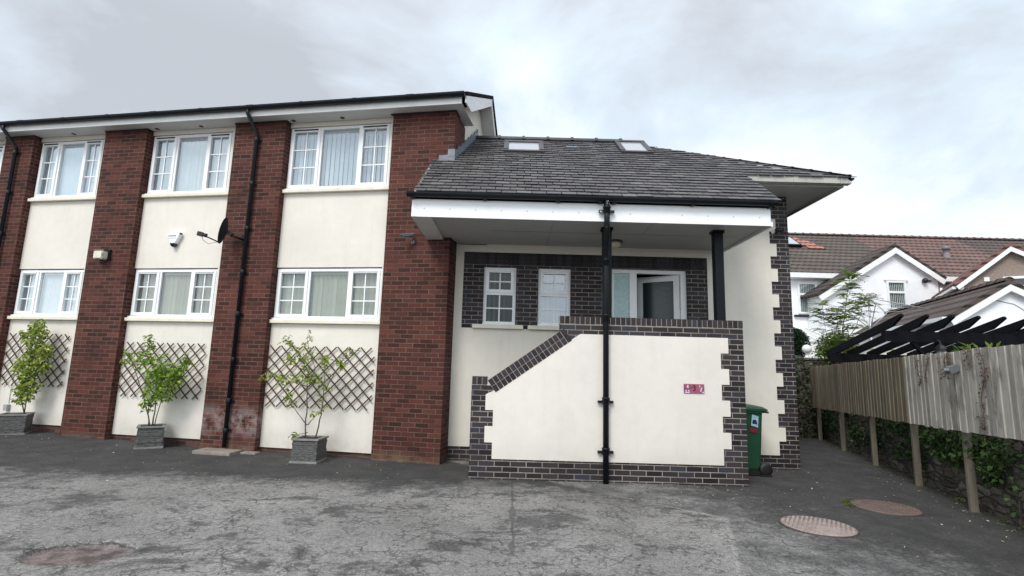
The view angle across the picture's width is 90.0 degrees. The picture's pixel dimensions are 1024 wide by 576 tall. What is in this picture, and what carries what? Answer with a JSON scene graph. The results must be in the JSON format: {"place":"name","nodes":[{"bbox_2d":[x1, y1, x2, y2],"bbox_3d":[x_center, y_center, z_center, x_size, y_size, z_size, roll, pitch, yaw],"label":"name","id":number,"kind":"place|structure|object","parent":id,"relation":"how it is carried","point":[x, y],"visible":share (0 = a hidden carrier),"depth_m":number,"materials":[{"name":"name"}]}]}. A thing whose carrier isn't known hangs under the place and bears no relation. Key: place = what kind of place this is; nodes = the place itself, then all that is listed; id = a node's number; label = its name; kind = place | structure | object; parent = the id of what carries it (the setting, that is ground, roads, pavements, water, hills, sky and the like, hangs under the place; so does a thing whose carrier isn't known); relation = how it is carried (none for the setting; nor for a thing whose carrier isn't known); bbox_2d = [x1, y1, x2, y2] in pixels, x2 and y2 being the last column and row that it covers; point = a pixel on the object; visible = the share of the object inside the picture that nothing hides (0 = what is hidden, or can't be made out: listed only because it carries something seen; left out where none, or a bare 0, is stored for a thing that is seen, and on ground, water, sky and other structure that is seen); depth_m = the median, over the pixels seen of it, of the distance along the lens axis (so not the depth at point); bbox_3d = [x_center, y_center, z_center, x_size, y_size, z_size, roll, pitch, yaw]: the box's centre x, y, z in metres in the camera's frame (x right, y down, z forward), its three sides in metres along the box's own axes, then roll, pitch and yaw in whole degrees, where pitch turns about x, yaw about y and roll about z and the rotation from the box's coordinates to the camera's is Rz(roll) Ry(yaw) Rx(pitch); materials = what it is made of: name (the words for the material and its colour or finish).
{"place":"outdoors","nodes":[
{"label":"outdoors","id":0,"kind":"place"},
{"bbox_2d":[0,430,1023,575],"bbox_3d":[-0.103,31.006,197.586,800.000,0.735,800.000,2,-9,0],"label":"ground","id":1,"kind":"structure","parent":0,"point":[67,508],"depth_m":5.24,"materials":[{"name":"grey asphalt"}]},
{"bbox_2d":[0,412,35,434],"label":"planter","id":2,"kind":"object","parent":1,"relation":"on","point":[15,423],"visible":0.96,"depth_m":9.16,"materials":[{"name":"stone"}]},
{"bbox_2d":[9,318,54,412],"bbox_3d":[-8.889,1.428,9.488,0.835,1.752,0.418,0,-9,10],"label":"bushy plant","id":3,"kind":"object","parent":2,"relation":"on","point":[27,382],"visible":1,"depth_m":9.45,"materials":[{"name":"green plant"}]},
{"bbox_2d":[133,423,165,448],"bbox_3d":[-6.224,2.552,8.816,0.412,0.370,0.412,7,-10,-32],"label":"planter","id":4,"kind":"object","parent":1,"relation":"on","point":[149,437],"visible":0.98,"depth_m":8.66,"materials":[{"name":"stone"}]},
{"bbox_2d":[119,334,192,425],"bbox_3d":[-6.250,1.602,8.941,1.409,1.589,0.424,0,-9,10],"label":"bushy plant","id":5,"kind":"object","parent":4,"relation":"on","point":[159,372],"visible":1,"depth_m":8.88,"materials":[{"name":"green plant"}]},
{"bbox_2d":[192,448,260,455],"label":"splash slab","id":6,"kind":"structure","parent":1,"relation":"on","point":[218,451],"depth_m":8.44,"materials":[{"name":"concrete"}]},
{"bbox_2d":[0,91,497,464],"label":"apartment block","id":7,"kind":"structure","parent":1,"relation":"on","point":[311,201],"depth_m":9.36,"materials":[{"name":"red brick"}]},
{"bbox_2d":[0,145,4,170],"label":"window","id":8,"kind":"structure","parent":7,"relation":"in","point":[2,147],"depth_m":10.79,"materials":[{"name":"white plastic"}]},
{"bbox_2d":[3,340,20,409],"bbox_3d":[-9.614,1.622,9.857,0.090,1.430,0.064,0,-9,10],"label":"outdoor socket","id":9,"kind":"object","parent":7,"relation":"attached to","point":[6,406],"visible":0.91,"depth_m":9.77,"materials":[{"name":"grey plastic"}]},
{"bbox_2d":[0,333,69,387],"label":"trellis","id":10,"kind":"object","parent":7,"relation":"attached to","point":[25,358],"visible":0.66,"depth_m":9.80,"materials":[{"name":"brown wood"}]},
{"bbox_2d":[10,270,83,316],"bbox_3d":[-9.089,0.108,10.103,1.555,0.925,0.175,0,-9,10],"label":"window","id":11,"kind":"structure","parent":7,"relation":"in","point":[47,292],"depth_m":10.13,"materials":[{"name":"white plastic"}]},
{"bbox_2d":[33,140,103,197],"bbox_3d":[-9.018,-2.403,10.480,1.555,1.225,0.175,0,-9,10],"label":"window","id":12,"kind":"structure","parent":7,"relation":"in","point":[72,169],"depth_m":10.51,"materials":[{"name":"white plastic"}]},
{"bbox_2d":[93,249,111,260],"bbox_3d":[-7.770,-0.632,9.697,0.240,0.220,0.170,0,-9,10],"label":"wall light","id":13,"kind":"object","parent":7,"relation":"attached to","point":[101,254],"visible":1,"depth_m":9.65,"materials":[{"name":"white plastic"}]},
{"bbox_2d":[116,342,205,399],"bbox_3d":[-6.389,1.493,9.307,1.767,1.001,0.019,0,-9,10],"label":"trellis","id":14,"kind":"object","parent":7,"relation":"attached to","point":[165,367],"visible":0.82,"depth_m":9.31,"materials":[{"name":"brown wood"}]},
{"bbox_2d":[127,269,217,318],"bbox_3d":[-6.321,0.113,9.619,1.795,0.925,0.175,0,-9,10],"label":"window","id":15,"kind":"structure","parent":7,"relation":"in","point":[156,295],"depth_m":9.65,"materials":[{"name":"white plastic"}]},
{"bbox_2d":[168,233,182,246],"bbox_3d":[-6.371,-0.903,9.660,0.281,0.272,0.134,0,-9,10],"label":"alarm box","id":16,"kind":"object","parent":7,"relation":"attached to","point":[174,239],"visible":1,"depth_m":9.64,"materials":[{"name":"white plastic"}]},
{"bbox_2d":[147,132,232,193],"bbox_3d":[-6.250,-2.398,9.997,1.795,1.225,0.175,0,-9,10],"label":"window","id":17,"kind":"structure","parent":7,"relation":"in","point":[179,155],"depth_m":10.03,"materials":[{"name":"white plastic"}]},
{"bbox_2d":[196,217,243,243],"bbox_3d":[-5.155,-0.989,9.104,0.585,0.500,0.543,0,-9,10],"label":"satellite dish","id":18,"kind":"object","parent":7,"relation":"attached to","point":[223,231],"visible":1,"depth_m":8.96,"materials":[{"name":"black metal"}]},
{"bbox_2d":[264,345,374,410],"bbox_3d":[-3.316,1.528,8.765,2.007,1.061,0.018,0,-9,10],"label":"trellis","id":19,"kind":"object","parent":7,"relation":"attached to","point":[319,379],"visible":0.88,"depth_m":8.74,"materials":[{"name":"brown wood"}]},
{"bbox_2d":[272,268,381,320],"bbox_3d":[-3.252,0.118,9.083,2.025,0.925,0.175,0,-9,10],"label":"window","id":20,"kind":"structure","parent":7,"relation":"in","point":[298,295],"depth_m":9.11,"materials":[{"name":"white plastic"}]},
{"bbox_2d":[284,123,391,189],"bbox_3d":[-3.182,-2.393,9.461,2.025,1.225,0.175,0,-9,10],"label":"window","id":21,"kind":"structure","parent":7,"relation":"in","point":[362,132],"depth_m":9.50,"materials":[{"name":"white plastic"}]},
{"bbox_2d":[400,233,414,243],"bbox_3d":[-1.770,-0.848,8.655,0.298,0.176,0.136,7,-10,-31],"label":"security camera","id":22,"kind":"object","parent":7,"relation":"attached to","point":[402,235],"visible":1,"depth_m":8.62,"materials":[{"name":"grey metal"}]},
{"bbox_2d":[289,435,328,463],"bbox_3d":[-3.210,2.556,8.114,0.432,0.370,0.432,1,-9,2],"label":"planter","id":23,"kind":"object","parent":1,"relation":"on","point":[309,449],"visible":0.98,"depth_m":7.93,"materials":[{"name":"stone"}]},
{"bbox_2d":[258,330,360,441],"bbox_3d":[-3.343,1.597,8.373,1.806,1.829,0.306,0,-9,10],"label":"sparse plant","id":24,"kind":"object","parent":23,"relation":"in","point":[323,361],"visible":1,"depth_m":8.37,"materials":[{"name":"green plant"}]},
{"bbox_2d":[53,440,1019,565],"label":"fallen litter","id":25,"kind":"object","parent":1,"relation":"on","point":[669,497],"visible":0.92,"depth_m":6.75,"materials":[{"name":"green plant"}]},
{"bbox_2d":[468,316,748,486],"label":"stair wall","id":26,"kind":"structure","parent":1,"relation":"on","point":[536,413],"depth_m":7.31,"materials":[{"name":"white paint"}]},
{"bbox_2d":[684,384,703,393],"bbox_3d":[2.609,1.444,7.340,0.294,0.134,0.014,2,-9,0],"label":"sign","id":27,"kind":"object","parent":26,"relation":"attached to","point":[694,388],"visible":1,"depth_m":7.33,"materials":[{"name":"pink plastic"}]},
{"bbox_2d":[406,135,854,483],"bbox_3d":[2.039,0.094,9.720,7.128,6.395,5.349,2,-9,0],"label":"extension","id":28,"kind":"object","parent":1,"relation":"on","point":[545,233],"visible":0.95,"depth_m":8.74,"materials":[{"name":"grey brick"}]},
{"bbox_2d":[482,267,515,324],"bbox_3d":[-0.218,0.150,9.042,0.575,1.013,0.235,2,-9,0],"label":"window","id":29,"kind":"structure","parent":28,"relation":"in","point":[499,297],"depth_m":8.98,"materials":[{"name":"white plastic"}]},
{"bbox_2d":[538,269,569,325],"bbox_3d":[0.737,0.176,9.031,0.575,1.013,0.220,2,-9,0],"label":"window","id":30,"kind":"structure","parent":28,"relation":"in","point":[552,283],"depth_m":9.04,"materials":[{"name":"white plastic"}]},
{"bbox_2d":[637,275,679,318],"bbox_3d":[2.620,0.789,9.138,0.760,2.010,0.060,-4,-10,33],"label":"door","id":31,"kind":"structure","parent":28,"relation":"in","point":[658,297],"depth_m":9.21,"materials":[{"name":"white plastic"}]},
{"bbox_2d":[771,228,783,233],"bbox_3d":[4.678,-1.008,9.021,0.205,0.093,0.096,-2,-9,23],"label":"corner camera","id":32,"kind":"object","parent":28,"relation":"attached to","point":[778,230],"visible":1,"depth_m":8.98,"materials":[{"name":"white plastic"}]},
{"bbox_2d":[746,404,772,476],"bbox_3d":[3.651,2.409,8.235,0.750,1.065,0.660,2,-9,0],"label":"wheelie bin","id":33,"kind":"object","parent":1,"relation":"on","point":[754,427],"visible":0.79,"depth_m":7.97,"materials":[{"name":"green plastic"}]},
{"bbox_2d":[793,327,811,357],"bbox_3d":[7.729,2.469,13.998,0.932,2.888,0.927,-4,-10,35],"label":"clipped conifer","id":34,"kind":"object","parent":1,"relation":"on","point":[801,338],"visible":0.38,"depth_m":13.88,"materials":[{"name":"green plant"}]},
{"bbox_2d":[778,515,859,537],"bbox_3d":[3.213,2.504,5.378,0.735,0.037,0.735,-4,-10,32],"label":"manhole cover","id":35,"kind":"object","parent":1,"relation":"on","point":[819,526],"visible":0.96,"depth_m":5.32,"materials":[{"name":"metal"}]},
{"bbox_2d":[795,357,845,437],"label":"end wall","id":36,"kind":"structure","parent":1,"relation":"on","point":[807,392],"depth_m":13.00,"materials":[{"name":"stone"}]},
{"bbox_2d":[802,345,811,357],"bbox_3d":[7.648,1.640,13.276,0.230,0.344,0.230,2,-9,0],"label":"globe lamp","id":37,"kind":"object","parent":36,"relation":"on","point":[806,349],"visible":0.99,"depth_m":13.22,"materials":[{"name":"white glass"}]},
{"bbox_2d":[795,359,840,437],"bbox_3d":[6.990,2.757,12.835,2.906,1.987,0.443,2,-9,0],"label":"wall ivy","id":38,"kind":"object","parent":36,"relation":"attached to","point":[814,414],"depth_m":12.87,"materials":[{"name":"green plant"}]},
{"bbox_2d":[811,344,844,363],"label":"lime bush","id":39,"kind":"object","parent":1,"relation":"on","point":[823,353],"visible":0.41,"depth_m":13.18,"materials":[{"name":"green plant"}]},
{"bbox_2d":[788,232,873,357],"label":"terraced house","id":40,"kind":"structure","parent":1,"relation":"on","point":[816,259],"depth_m":26.78,"materials":[{"name":"white tile"}]},
{"bbox_2d":[797,282,816,313],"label":"window","id":41,"kind":"structure","parent":40,"relation":"in","point":[799,289],"depth_m":25.21,"materials":[{"name":"white plastic"}]},
{"bbox_2d":[813,329,856,353],"bbox_3d":[8.572,2.433,13.401,1.163,2.828,0.872,2,-9,0],"label":"lime bush","id":42,"kind":"object","parent":1,"relation":"on","point":[826,343],"visible":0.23,"depth_m":13.53,"materials":[{"name":"green plant"}]},
{"bbox_2d":[805,270,882,363],"bbox_3d":[8.477,1.652,12.953,1.880,4.238,0.956,2,-9,0],"label":"ash sapling","id":43,"kind":"object","parent":1,"relation":"on","point":[844,316],"visible":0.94,"depth_m":13.05,"materials":[{"name":"green plant"}]},
{"bbox_2d":[840,498,860,509],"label":"moss tuft","id":44,"kind":"object","parent":1,"relation":"on","point":[846,502],"visible":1,"depth_m":6.34,"materials":[{"name":"green plant"}]},
{"bbox_2d":[808,298,929,339],"bbox_3d":[11.750,2.394,17.065,3.256,4.170,2.801,7,-10,-31],"label":"clothes dryer","id":45,"kind":"object","parent":1,"relation":"on","point":[870,322],"visible":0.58,"depth_m":17.03,"materials":[{"name":"metal"}]},
{"bbox_2d":[800,244,946,342],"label":"wing","id":46,"kind":"structure","parent":1,"relation":"on","point":[896,273],"depth_m":23.96,"materials":[{"name":"white paint"}]},
{"bbox_2d":[885,280,907,309],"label":"window","id":47,"kind":"structure","parent":46,"relation":"in","point":[896,291],"depth_m":23.89,"materials":[{"name":"white plastic"}]},
{"bbox_2d":[860,347,908,354],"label":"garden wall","id":48,"kind":"structure","parent":1,"relation":"on","point":[884,353],"depth_m":13.65,"materials":[{"name":"white paint"}]},
{"bbox_2d":[850,499,923,516],"bbox_3d":[4.532,2.668,6.214,0.735,0.034,0.735,3,-9,-10],"label":"manhole cover","id":49,"kind":"object","parent":1,"relation":"on","point":[886,507],"visible":0.98,"depth_m":6.15,"materials":[{"name":"metal"}]},
{"bbox_2d":[810,344,1023,512],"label":"timber fence","id":50,"kind":"object","parent":1,"relation":"on","point":[891,389],"visible":0.82,"depth_m":6.90,"materials":[{"name":"wood"}]},
{"bbox_2d":[913,354,921,385],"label":"dead ivy","id":51,"kind":"object","parent":50,"relation":"attached to","point":[918,374],"visible":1,"depth_m":7.30,"materials":[{"name":"brown plant"}]},
{"bbox_2d":[923,354,929,382],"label":"dead ivy","id":52,"kind":"object","parent":50,"relation":"attached to","point":[927,358],"visible":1,"depth_m":7.06,"materials":[{"name":"brown plant"}]},
{"bbox_2d":[936,349,950,378],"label":"dead ivy","id":53,"kind":"object","parent":50,"relation":"attached to","point":[944,357],"visible":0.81,"depth_m":6.59,"materials":[{"name":"brown plant"}]},
{"bbox_2d":[944,365,959,373],"bbox_3d":[5.443,1.003,6.336,0.115,0.110,0.130,-1,-9,17],"label":"flood light","id":54,"kind":"object","parent":50,"relation":"attached to","point":[950,369],"visible":1,"depth_m":6.28,"materials":[{"name":"grey metal"}]},
{"bbox_2d":[962,345,971,369],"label":"dead ivy","id":55,"kind":"object","parent":50,"relation":"attached to","point":[966,357],"visible":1,"depth_m":6.09,"materials":[{"name":"brown plant"}]},
{"bbox_2d":[975,349,989,438],"bbox_3d":[5.326,1.207,5.808,0.079,1.029,0.403,-1,-9,17],"label":"dead ivy","id":56,"kind":"object","parent":50,"relation":"attached to","point":[981,405],"visible":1,"depth_m":5.79,"materials":[{"name":"brown plant"}]},
{"bbox_2d":[851,234,989,290],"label":"terraced house","id":57,"kind":"structure","parent":1,"relation":"on","point":[950,259],"depth_m":28.64,"materials":[{"name":"red tile"}]},
{"bbox_2d":[822,410,1023,526],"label":"rubble wall","id":58,"kind":"structure","parent":1,"relation":"on","point":[943,476],"depth_m":7.05,"materials":[{"name":"stone"}]},
{"bbox_2d":[822,409,927,473],"bbox_3d":[6.851,2.756,10.038,0.207,0.960,5.312,-1,-9,17],"label":"ivy","id":59,"kind":"object","parent":58,"relation":"attached to","point":[891,424],"visible":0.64,"depth_m":9.11,"materials":[{"name":"green plant"}]},
{"bbox_2d":[918,426,1018,487],"bbox_3d":[5.690,2.107,6.510,0.326,0.621,2.066,-1,-9,17],"label":"ivy","id":60,"kind":"object","parent":58,"relation":"attached to","point":[945,451],"visible":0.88,"depth_m":6.16,"materials":[{"name":"green plant"}]},
{"bbox_2d":[1003,454,1023,529],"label":"ivy","id":61,"kind":"object","parent":58,"relation":"attached to","point":[1016,511],"visible":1,"depth_m":5.49,"materials":[{"name":"green plant"}]},
{"bbox_2d":[825,439,1023,530],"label":"weeds","id":62,"kind":"object","parent":1,"relation":"on","point":[1007,522],"visible":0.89,"depth_m":7.01,"materials":[{"name":"green plant"}]},
{"bbox_2d":[826,314,1023,362],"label":"pergola","id":63,"kind":"object","parent":1,"relation":"on","point":[1005,335],"visible":0.55,"depth_m":10.43,"materials":[{"name":"black wood"}]},
{"bbox_2d":[934,338,946,352],"bbox_3d":[8.529,1.205,10.187,0.190,0.437,0.220,-7,-12,45],"label":"lantern","id":64,"kind":"object","parent":63,"relation":"hanging from","point":[940,346],"visible":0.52,"depth_m":10.16,"materials":[{"name":"black metal"}]},
{"bbox_2d":[850,277,1023,353],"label":"outbuilding","id":65,"kind":"structure","parent":1,"relation":"on","point":[989,301],"depth_m":14.34,"materials":[{"name":"tile"}]},
{"bbox_2d":[950,341,1000,350],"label":"lily leaves","id":66,"kind":"object","parent":1,"relation":"on","point":[976,346],"visible":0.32,"depth_m":7.78,"materials":[{"name":"green plant"}]},
{"bbox_2d":[931,243,1023,297],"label":"wing","id":67,"kind":"structure","parent":1,"relation":"on","point":[1007,260],"depth_m":19.62,"materials":[{"name":"white paint"}]},
{"bbox_2d":[1002,276,1023,285],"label":"window","id":68,"kind":"structure","parent":67,"relation":"in","point":[1017,278],"depth_m":19.26,"materials":[{"name":"white plastic"}]},
{"bbox_2d":[952,237,1023,254],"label":"terraced house","id":69,"kind":"structure","parent":1,"relation":"on","point":[989,246],"depth_m":30.21,"materials":[{"name":"tile"}]},
{"bbox_2d":[0,0,1023,238],"label":"sky","id":70,"kind":"structure","parent":0,"point":[921,102],"materials":[{"name":"grey"}]}
]}

